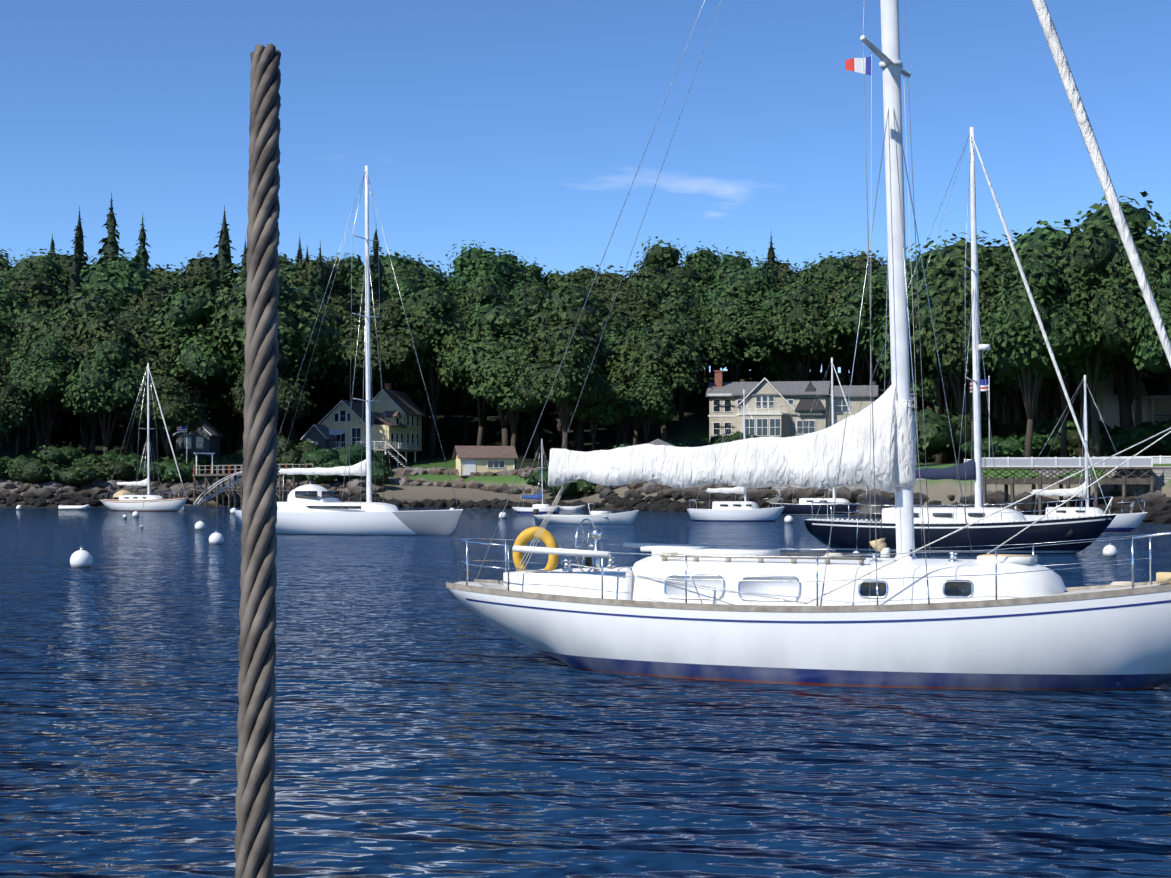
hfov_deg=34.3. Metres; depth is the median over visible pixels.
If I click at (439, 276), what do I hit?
tree
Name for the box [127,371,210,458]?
tree
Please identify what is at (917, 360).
tree
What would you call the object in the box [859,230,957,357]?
tree
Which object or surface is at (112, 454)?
bush
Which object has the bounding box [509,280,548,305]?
tree
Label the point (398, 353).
tree
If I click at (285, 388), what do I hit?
tree
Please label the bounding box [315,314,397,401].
tree
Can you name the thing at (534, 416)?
tree
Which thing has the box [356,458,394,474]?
bush
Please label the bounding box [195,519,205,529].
mooring buoy
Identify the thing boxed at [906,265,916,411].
tree
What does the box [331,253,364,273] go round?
tree
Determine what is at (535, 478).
bush
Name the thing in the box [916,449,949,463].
bush
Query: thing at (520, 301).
tree
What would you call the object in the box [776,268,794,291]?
tree
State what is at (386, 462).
bush
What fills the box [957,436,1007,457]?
bush
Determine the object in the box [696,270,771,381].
tree
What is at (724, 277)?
tree
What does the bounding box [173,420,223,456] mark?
grey house
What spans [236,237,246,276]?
conifer
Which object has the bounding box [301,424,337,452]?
grey house
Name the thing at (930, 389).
tree
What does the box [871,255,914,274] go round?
tree
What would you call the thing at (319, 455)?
bush
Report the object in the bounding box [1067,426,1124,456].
bush
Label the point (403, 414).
yellow house
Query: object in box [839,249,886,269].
tree
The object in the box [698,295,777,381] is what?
tree
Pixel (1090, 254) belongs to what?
tree
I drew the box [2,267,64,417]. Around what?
tree
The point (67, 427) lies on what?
conifer
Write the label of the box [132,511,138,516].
mooring buoy
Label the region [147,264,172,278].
tree
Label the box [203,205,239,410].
conifer
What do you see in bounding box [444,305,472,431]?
tree
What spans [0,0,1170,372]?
sky
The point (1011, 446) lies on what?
bush
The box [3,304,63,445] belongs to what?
tree
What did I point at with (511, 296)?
tree
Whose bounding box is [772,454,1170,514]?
pier and seawall
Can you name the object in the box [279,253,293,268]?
tree
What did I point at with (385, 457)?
bush
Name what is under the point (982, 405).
tree
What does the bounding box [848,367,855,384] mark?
tree
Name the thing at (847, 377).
tree
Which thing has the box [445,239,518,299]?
tree
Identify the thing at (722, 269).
tree
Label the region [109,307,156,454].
tree
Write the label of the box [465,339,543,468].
tree
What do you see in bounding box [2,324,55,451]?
tree
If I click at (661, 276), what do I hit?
tree
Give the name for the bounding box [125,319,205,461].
tree
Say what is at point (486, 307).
tree
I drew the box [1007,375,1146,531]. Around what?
sloop
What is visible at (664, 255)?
tree
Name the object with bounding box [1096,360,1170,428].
porch house
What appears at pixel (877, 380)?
tree
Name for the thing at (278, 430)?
tree
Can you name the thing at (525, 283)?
tree
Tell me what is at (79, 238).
conifer
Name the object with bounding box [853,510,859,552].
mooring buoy
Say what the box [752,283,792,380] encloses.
tree
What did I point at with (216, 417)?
tree
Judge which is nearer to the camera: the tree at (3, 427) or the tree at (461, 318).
the tree at (3, 427)
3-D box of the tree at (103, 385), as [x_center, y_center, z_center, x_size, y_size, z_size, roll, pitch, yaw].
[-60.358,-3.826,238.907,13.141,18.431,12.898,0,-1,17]
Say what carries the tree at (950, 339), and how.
on the shore terrain
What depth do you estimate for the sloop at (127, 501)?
182.31 m
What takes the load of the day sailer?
in the water
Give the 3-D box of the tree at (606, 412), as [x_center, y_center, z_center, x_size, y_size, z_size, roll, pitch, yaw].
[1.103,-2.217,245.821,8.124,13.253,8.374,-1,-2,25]
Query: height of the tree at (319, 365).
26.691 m
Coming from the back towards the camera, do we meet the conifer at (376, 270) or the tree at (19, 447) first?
the conifer at (376, 270)
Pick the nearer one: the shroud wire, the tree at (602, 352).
the shroud wire
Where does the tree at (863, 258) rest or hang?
on the shore terrain
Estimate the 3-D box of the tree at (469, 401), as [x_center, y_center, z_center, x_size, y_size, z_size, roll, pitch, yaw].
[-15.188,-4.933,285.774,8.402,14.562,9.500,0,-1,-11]
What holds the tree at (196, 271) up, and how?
on the shore terrain
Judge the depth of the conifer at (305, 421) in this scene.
295.03 m
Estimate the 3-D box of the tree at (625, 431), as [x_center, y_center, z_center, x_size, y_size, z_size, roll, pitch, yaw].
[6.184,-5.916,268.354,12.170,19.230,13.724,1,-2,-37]
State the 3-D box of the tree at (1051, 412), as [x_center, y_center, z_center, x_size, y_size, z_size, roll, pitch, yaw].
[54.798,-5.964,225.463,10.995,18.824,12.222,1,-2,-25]
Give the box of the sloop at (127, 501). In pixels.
[99,363,187,511]
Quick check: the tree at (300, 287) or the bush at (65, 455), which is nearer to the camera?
the bush at (65, 455)
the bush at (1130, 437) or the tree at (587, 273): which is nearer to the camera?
the bush at (1130, 437)
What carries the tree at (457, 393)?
on the shore terrain
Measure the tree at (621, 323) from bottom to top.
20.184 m
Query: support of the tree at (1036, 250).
on the shore terrain
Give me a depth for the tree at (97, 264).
354.58 m
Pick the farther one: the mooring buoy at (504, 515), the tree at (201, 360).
the tree at (201, 360)
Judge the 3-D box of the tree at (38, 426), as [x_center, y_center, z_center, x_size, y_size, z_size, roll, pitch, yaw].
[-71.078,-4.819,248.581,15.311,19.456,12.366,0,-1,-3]
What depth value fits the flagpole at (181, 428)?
236.43 m
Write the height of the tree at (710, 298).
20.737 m
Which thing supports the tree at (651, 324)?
on the shore terrain
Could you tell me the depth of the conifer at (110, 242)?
341.54 m
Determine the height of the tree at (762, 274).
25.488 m
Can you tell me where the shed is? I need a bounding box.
[452,446,517,475]
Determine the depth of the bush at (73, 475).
225.74 m
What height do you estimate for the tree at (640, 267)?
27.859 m
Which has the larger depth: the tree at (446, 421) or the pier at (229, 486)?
the tree at (446, 421)
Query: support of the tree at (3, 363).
on the shore terrain
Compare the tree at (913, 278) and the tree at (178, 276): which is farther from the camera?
the tree at (178, 276)
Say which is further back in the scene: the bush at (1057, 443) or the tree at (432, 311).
the tree at (432, 311)
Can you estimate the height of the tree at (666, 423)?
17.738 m
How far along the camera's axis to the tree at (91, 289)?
295.49 m
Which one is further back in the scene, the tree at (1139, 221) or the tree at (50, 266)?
the tree at (50, 266)
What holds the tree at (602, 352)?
on the shore terrain
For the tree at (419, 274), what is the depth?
321.54 m
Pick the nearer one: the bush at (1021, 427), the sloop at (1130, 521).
the sloop at (1130, 521)
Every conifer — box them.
[33,239,115,447]
[49,234,57,256]
[64,206,90,288]
[96,191,124,267]
[134,212,155,278]
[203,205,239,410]
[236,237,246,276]
[295,238,303,263]
[296,242,350,432]
[340,230,397,403]
[486,287,561,452]
[743,235,793,381]
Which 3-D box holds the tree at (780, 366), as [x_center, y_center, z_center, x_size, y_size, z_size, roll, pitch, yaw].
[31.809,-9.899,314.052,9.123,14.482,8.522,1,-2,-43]
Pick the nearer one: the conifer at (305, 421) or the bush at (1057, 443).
the bush at (1057, 443)
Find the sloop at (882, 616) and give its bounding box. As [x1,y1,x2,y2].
[446,0,1170,690]
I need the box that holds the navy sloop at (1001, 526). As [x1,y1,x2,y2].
[804,127,1116,553]
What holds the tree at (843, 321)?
on the shore terrain
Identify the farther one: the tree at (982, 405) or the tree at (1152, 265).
the tree at (982, 405)
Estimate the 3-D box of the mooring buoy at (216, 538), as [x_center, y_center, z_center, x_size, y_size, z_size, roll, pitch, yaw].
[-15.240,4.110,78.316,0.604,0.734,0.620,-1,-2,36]
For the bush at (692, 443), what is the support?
on the shore terrain
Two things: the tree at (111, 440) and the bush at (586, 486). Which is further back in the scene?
the tree at (111, 440)
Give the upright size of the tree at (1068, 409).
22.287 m
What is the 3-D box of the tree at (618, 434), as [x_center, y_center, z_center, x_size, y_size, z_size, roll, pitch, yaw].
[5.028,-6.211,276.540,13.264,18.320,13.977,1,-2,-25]
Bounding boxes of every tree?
[0,247,69,300]
[0,248,17,272]
[0,260,65,302]
[0,274,45,322]
[0,311,19,350]
[0,327,67,450]
[0,330,87,448]
[0,336,18,366]
[0,345,11,379]
[0,368,35,455]
[0,398,13,435]
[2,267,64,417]
[2,313,22,456]
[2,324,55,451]
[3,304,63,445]
[24,303,60,320]
[26,285,145,456]
[26,412,32,447]
[32,309,121,454]
[50,249,71,262]
[51,261,150,428]
[51,283,122,439]
[55,253,95,284]
[57,335,155,453]
[63,318,135,454]
[67,250,165,295]
[83,249,143,269]
[106,415,113,450]
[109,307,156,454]
[113,361,160,454]
[115,303,158,454]
[123,418,126,448]
[124,285,169,441]
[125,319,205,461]
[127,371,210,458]
[135,277,176,299]
[137,304,165,452]
[140,282,244,407]
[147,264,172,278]
[154,272,192,293]
[155,264,183,279]
[155,271,182,280]
[158,284,220,335]
[163,251,233,296]
[175,385,227,451]
[195,282,214,297]
[197,262,345,380]
[198,329,233,429]
[199,283,243,452]
[216,308,231,451]
[221,283,348,446]
[221,349,315,419]
[221,363,305,402]
[277,419,280,435]
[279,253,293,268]
[279,258,330,288]
[280,382,323,437]
[285,254,355,326]
[287,281,347,418]
[309,298,349,421]
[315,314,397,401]
[325,252,362,399]
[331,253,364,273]
[335,294,434,390]
[336,292,364,397]
[340,251,452,298]
[347,260,458,317]
[347,269,427,326]
[362,320,437,392]
[392,279,471,455]
[392,366,453,451]
[402,251,437,271]
[414,259,458,302]
[433,309,489,445]
[436,300,535,445]
[438,365,467,444]
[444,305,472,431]
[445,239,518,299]
[453,277,514,322]
[455,301,465,408]
[456,383,495,445]
[463,301,495,328]
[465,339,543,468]
[495,249,550,294]
[497,285,518,304]
[504,280,535,294]
[504,316,619,448]
[505,290,544,324]
[505,295,536,310]
[508,273,548,293]
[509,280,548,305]
[516,277,633,450]
[517,296,620,447]
[518,257,551,286]
[528,406,540,459]
[541,269,564,286]
[545,269,592,289]
[556,279,585,286]
[557,406,561,444]
[567,373,624,450]
[569,263,639,299]
[574,264,602,279]
[578,334,604,451]
[583,285,610,318]
[599,279,661,413]
[600,331,690,445]
[601,329,637,444]
[607,313,644,436]
[613,316,708,440]
[614,272,672,318]
[615,414,622,447]
[616,368,675,443]
[622,252,682,276]
[623,258,672,282]
[630,312,701,439]
[635,236,700,274]
[638,291,717,422]
[640,267,675,283]
[653,273,707,400]
[664,258,716,292]
[665,332,707,425]
[679,241,722,375]
[682,279,710,393]
[689,287,709,396]
[695,285,722,369]
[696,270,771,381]
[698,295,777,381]
[704,260,740,294]
[704,366,709,378]
[710,247,759,365]
[716,261,748,380]
[719,259,782,381]
[727,365,730,381]
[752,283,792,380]
[753,347,800,380]
[754,255,800,281]
[762,280,848,380]
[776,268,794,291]
[786,250,863,381]
[790,258,821,378]
[791,278,834,380]
[812,258,842,372]
[820,264,908,384]
[822,361,827,380]
[825,269,879,384]
[827,299,875,384]
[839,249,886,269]
[843,250,885,384]
[845,367,848,384]
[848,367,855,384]
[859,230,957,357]
[867,231,1017,463]
[869,276,937,412]
[869,351,932,410]
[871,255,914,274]
[872,292,987,463]
[876,368,879,391]
[881,364,957,462]
[882,247,941,320]
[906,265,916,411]
[910,382,992,462]
[911,373,1003,414]
[913,269,952,463]
[915,260,1015,458]
[963,249,1099,456]
[969,230,1018,423]
[981,365,1073,433]
[981,372,992,414]
[981,397,984,412]
[984,238,1010,424]
[995,384,1021,424]
[996,238,1066,422]
[1001,218,1079,417]
[1004,259,1021,423]
[1004,381,1075,419]
[1021,298,1115,456]
[1044,218,1143,456]
[1046,191,1170,430]
[1046,255,1156,456]
[1067,392,1071,412]
[1069,359,1123,417]
[1106,357,1154,405]
[1109,244,1170,455]
[1112,357,1125,427]
[1128,261,1170,373]
[1137,357,1170,457]
[1157,212,1170,241]
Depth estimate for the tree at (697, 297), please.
341.02 m
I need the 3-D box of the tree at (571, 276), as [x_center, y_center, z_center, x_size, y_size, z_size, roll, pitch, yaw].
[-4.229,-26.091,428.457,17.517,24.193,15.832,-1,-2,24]
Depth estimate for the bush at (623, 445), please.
207.35 m
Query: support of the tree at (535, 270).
on the shore terrain
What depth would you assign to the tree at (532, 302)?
298.65 m
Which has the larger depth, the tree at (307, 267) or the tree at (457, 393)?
the tree at (307, 267)
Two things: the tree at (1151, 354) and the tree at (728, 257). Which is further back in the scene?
the tree at (728, 257)
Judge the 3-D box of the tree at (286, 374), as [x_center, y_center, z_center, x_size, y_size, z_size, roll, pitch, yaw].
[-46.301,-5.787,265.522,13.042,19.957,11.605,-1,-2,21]
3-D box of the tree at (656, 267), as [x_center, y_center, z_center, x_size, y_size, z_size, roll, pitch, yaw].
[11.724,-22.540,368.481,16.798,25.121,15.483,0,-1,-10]
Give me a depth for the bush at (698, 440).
280.36 m
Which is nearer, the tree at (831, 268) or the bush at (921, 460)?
the bush at (921, 460)
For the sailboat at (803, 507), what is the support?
in the water
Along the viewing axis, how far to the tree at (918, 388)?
251.48 m
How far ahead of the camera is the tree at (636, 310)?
313.76 m
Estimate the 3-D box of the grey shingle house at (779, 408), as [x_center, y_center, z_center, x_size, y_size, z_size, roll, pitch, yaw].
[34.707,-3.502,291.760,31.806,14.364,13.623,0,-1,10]
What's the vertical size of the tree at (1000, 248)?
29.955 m
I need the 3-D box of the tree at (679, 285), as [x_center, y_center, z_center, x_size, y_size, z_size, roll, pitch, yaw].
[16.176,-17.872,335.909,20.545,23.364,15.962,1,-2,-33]
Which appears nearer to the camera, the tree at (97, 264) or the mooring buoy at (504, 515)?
the mooring buoy at (504, 515)
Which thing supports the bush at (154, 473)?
on the shore terrain
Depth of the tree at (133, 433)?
244.59 m
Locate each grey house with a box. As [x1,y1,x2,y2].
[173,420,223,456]
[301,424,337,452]
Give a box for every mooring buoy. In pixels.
[70,546,92,567]
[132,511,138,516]
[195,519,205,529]
[209,530,223,544]
[499,511,506,518]
[784,514,792,522]
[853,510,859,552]
[1103,542,1116,556]
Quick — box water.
[0,507,1170,877]
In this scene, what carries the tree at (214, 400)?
on the shore terrain
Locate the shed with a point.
(481, 459)
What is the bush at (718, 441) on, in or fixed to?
on the shore terrain
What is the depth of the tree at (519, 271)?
422.91 m
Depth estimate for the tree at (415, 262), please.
350.57 m
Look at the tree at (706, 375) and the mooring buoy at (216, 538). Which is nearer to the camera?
the mooring buoy at (216, 538)
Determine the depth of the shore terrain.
282.10 m
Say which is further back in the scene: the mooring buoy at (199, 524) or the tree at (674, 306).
the tree at (674, 306)
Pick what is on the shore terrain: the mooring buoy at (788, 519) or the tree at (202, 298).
the tree at (202, 298)
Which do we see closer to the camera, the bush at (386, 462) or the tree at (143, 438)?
the bush at (386, 462)
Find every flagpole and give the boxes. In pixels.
[177,426,186,463]
[970,376,989,456]
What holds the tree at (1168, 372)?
on the shore terrain
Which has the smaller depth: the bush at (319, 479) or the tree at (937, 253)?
the tree at (937, 253)
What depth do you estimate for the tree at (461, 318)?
324.55 m
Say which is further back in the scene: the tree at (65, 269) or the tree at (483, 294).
the tree at (65, 269)
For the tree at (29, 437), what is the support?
on the shore terrain
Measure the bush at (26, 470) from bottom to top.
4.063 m
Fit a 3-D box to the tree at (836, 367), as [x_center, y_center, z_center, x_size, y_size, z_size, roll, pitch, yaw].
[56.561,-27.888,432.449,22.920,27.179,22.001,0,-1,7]
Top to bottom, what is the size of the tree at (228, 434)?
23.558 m
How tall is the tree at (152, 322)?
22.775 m
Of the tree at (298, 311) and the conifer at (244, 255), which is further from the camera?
the conifer at (244, 255)
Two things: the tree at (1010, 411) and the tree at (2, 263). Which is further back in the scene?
the tree at (2, 263)
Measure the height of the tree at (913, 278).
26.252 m
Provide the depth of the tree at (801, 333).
307.09 m
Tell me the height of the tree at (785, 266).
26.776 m
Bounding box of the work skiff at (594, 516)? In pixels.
[533,503,638,524]
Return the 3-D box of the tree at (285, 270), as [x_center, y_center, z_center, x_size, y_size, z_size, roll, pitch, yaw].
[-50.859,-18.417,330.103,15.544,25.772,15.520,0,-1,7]
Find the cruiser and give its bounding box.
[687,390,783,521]
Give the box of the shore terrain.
[0,371,1170,522]
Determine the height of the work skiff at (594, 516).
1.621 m
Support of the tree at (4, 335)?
on the shore terrain
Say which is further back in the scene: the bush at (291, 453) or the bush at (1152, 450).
the bush at (291, 453)
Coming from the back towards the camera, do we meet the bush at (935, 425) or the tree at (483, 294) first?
the tree at (483, 294)
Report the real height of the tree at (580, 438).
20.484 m
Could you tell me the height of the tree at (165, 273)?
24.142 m
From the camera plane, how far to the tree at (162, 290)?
319.02 m
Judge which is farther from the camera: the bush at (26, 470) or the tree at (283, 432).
the tree at (283, 432)
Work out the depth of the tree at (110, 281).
299.71 m
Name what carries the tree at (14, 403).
on the shore terrain
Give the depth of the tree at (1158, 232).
200.62 m
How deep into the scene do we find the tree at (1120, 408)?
191.67 m
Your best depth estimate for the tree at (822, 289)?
319.48 m
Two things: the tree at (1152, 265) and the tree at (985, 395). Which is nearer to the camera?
the tree at (1152, 265)
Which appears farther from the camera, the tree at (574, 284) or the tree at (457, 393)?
the tree at (574, 284)
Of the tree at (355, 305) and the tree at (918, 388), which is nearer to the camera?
the tree at (918, 388)
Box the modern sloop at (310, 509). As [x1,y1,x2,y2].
[234,166,462,535]
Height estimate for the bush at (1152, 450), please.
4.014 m
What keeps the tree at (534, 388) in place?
on the shore terrain
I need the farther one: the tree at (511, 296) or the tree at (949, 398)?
the tree at (511, 296)
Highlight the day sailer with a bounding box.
[512,439,559,513]
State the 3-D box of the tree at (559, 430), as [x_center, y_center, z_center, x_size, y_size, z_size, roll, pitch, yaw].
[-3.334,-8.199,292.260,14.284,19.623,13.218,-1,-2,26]
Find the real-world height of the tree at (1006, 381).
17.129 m
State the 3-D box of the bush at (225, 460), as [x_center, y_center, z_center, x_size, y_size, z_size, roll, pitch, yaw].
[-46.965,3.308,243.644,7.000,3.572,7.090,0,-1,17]
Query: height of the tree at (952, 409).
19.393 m
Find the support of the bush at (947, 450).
on the shore terrain
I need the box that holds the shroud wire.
[235,43,280,877]
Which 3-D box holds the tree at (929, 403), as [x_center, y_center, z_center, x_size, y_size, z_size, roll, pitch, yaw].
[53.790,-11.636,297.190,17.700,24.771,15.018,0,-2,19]
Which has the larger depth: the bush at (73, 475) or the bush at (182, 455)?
the bush at (182, 455)
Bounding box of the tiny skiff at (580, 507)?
[559,505,584,509]
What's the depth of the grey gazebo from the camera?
237.91 m
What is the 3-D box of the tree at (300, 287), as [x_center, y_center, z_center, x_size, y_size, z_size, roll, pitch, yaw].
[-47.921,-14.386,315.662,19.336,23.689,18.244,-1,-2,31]
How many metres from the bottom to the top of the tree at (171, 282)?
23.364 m
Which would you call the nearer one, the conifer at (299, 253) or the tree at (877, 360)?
the tree at (877, 360)
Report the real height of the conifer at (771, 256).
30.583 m
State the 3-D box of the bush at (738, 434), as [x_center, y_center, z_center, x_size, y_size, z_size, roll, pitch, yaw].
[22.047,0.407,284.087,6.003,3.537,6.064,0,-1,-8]
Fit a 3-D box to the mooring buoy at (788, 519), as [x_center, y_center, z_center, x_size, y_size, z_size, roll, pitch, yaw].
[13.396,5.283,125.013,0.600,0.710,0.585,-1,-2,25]
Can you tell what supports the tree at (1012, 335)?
on the shore terrain
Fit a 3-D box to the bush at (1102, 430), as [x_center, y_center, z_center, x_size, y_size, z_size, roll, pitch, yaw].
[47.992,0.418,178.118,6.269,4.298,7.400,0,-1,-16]
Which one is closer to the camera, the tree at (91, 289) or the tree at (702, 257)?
the tree at (91, 289)
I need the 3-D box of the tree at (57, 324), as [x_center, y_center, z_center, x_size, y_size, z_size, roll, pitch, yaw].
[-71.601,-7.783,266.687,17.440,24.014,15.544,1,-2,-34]
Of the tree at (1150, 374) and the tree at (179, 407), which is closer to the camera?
the tree at (1150, 374)
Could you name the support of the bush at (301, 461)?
on the shore terrain
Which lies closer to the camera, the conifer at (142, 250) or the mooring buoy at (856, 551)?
the mooring buoy at (856, 551)
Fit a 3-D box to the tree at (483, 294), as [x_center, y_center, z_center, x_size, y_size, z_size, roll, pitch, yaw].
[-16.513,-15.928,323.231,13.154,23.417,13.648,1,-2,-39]
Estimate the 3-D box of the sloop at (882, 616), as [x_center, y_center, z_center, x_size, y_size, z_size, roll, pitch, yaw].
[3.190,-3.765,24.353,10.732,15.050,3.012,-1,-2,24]
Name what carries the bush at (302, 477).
on the shore terrain
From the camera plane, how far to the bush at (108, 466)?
230.08 m
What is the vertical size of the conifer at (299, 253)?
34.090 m
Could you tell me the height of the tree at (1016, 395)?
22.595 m
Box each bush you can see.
[0,454,34,480]
[7,457,66,483]
[25,442,85,468]
[45,462,104,485]
[67,454,104,467]
[88,457,137,480]
[98,449,146,461]
[124,458,170,479]
[157,458,204,482]
[170,448,210,465]
[204,451,237,473]
[230,446,243,473]
[276,431,320,467]
[282,467,306,480]
[293,452,309,467]
[302,441,380,466]
[305,459,355,483]
[349,464,388,484]
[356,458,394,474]
[375,451,390,465]
[378,458,391,466]
[524,468,580,498]
[573,480,598,493]
[605,441,653,449]
[661,436,694,446]
[686,441,712,446]
[688,438,709,444]
[710,434,730,442]
[711,437,727,444]
[712,436,743,440]
[719,430,750,437]
[737,433,760,438]
[912,402,963,453]
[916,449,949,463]
[916,458,928,463]
[917,407,1003,463]
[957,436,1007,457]
[983,425,1026,456]
[991,432,1056,456]
[1000,422,1034,433]
[1033,412,1118,444]
[1040,434,1073,456]
[1067,420,1126,448]
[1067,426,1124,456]
[1070,443,1120,456]
[1109,422,1170,455]
[1129,421,1170,457]
[1143,418,1170,457]
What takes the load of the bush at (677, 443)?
on the shore terrain
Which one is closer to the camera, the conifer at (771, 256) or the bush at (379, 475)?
the bush at (379, 475)
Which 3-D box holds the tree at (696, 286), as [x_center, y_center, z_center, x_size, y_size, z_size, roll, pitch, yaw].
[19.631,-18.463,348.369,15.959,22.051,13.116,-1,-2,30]
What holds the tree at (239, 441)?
on the shore terrain
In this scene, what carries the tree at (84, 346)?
on the shore terrain
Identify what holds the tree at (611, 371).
on the shore terrain
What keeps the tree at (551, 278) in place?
on the shore terrain
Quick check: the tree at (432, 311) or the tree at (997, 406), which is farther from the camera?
the tree at (432, 311)
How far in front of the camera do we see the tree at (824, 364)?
341.76 m
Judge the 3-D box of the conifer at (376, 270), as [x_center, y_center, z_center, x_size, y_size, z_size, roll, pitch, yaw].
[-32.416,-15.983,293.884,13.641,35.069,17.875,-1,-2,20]
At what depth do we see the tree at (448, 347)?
271.43 m
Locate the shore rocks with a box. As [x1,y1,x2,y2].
[0,466,1170,523]
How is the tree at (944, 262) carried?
on the shore terrain
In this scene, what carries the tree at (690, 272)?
on the shore terrain
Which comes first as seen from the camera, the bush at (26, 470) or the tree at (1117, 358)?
the tree at (1117, 358)
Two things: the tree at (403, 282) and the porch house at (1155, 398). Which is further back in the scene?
the tree at (403, 282)
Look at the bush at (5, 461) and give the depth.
228.85 m
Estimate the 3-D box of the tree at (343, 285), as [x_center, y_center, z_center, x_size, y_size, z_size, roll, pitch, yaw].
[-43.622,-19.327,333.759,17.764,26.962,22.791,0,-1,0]
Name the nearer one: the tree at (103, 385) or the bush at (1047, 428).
the bush at (1047, 428)
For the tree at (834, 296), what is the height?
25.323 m
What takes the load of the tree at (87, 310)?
on the shore terrain
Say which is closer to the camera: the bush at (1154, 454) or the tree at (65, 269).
the bush at (1154, 454)
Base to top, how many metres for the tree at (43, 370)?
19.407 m
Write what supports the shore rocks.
on the shore terrain
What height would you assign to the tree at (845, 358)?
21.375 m
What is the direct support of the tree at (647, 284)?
on the shore terrain
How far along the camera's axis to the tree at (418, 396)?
282.13 m
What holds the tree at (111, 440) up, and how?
on the shore terrain
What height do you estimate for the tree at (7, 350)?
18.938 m
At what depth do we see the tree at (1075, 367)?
163.88 m
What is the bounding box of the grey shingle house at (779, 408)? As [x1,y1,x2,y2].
[706,370,915,441]
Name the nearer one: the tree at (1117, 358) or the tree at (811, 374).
the tree at (1117, 358)
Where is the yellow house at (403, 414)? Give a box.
[318,383,425,466]
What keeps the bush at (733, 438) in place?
on the shore terrain
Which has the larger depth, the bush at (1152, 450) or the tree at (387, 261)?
the tree at (387, 261)
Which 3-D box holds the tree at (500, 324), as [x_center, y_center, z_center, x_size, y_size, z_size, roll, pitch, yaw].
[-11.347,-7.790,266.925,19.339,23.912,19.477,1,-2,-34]
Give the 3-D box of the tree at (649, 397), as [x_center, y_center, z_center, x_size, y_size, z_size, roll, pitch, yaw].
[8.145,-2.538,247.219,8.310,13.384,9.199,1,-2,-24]
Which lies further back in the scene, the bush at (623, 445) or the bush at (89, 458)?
the bush at (89, 458)
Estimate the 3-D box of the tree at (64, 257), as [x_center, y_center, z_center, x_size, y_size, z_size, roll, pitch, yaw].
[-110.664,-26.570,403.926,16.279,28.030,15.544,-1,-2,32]
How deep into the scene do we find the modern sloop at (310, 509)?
94.46 m
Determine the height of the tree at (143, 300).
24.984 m
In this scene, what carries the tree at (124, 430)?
on the shore terrain
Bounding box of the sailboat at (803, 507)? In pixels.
[769,358,881,515]
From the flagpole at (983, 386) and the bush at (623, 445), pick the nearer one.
the flagpole at (983, 386)
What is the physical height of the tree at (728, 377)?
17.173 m
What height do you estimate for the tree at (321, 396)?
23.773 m
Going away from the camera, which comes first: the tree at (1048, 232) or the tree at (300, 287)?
the tree at (1048, 232)
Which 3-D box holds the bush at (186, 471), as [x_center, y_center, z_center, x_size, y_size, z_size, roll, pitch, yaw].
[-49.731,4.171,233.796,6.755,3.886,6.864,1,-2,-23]
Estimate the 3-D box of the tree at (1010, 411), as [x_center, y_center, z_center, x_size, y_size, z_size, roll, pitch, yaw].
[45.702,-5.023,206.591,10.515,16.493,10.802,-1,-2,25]
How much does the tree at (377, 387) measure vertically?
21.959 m
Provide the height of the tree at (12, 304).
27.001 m
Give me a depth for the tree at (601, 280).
324.50 m
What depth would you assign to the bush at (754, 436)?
277.99 m
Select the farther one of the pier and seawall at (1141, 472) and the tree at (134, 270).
the tree at (134, 270)
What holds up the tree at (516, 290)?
on the shore terrain
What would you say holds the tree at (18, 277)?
on the shore terrain
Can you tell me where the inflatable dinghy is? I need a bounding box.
[58,505,89,509]
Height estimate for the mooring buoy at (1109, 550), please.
0.592 m
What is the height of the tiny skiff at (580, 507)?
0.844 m
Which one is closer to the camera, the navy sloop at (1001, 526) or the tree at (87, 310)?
the navy sloop at (1001, 526)
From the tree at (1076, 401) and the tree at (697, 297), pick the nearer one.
the tree at (1076, 401)
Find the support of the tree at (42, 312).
on the shore terrain
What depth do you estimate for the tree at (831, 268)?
350.52 m
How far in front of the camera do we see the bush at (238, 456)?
242.68 m
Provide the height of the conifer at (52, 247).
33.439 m
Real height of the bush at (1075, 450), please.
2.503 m
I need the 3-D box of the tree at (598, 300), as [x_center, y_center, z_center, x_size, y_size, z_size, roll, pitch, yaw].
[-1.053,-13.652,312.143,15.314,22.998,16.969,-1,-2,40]
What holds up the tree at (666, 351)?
on the shore terrain
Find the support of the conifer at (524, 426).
on the shore terrain
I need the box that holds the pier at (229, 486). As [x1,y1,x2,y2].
[181,453,312,508]
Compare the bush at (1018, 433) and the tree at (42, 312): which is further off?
the tree at (42, 312)
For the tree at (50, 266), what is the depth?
342.41 m
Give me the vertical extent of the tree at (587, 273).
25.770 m
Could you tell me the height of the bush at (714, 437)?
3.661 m
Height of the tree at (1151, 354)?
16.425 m
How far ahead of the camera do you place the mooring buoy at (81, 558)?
55.67 m
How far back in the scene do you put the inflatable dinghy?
194.76 m
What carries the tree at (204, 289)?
on the shore terrain
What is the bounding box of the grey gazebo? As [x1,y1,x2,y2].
[648,439,675,446]

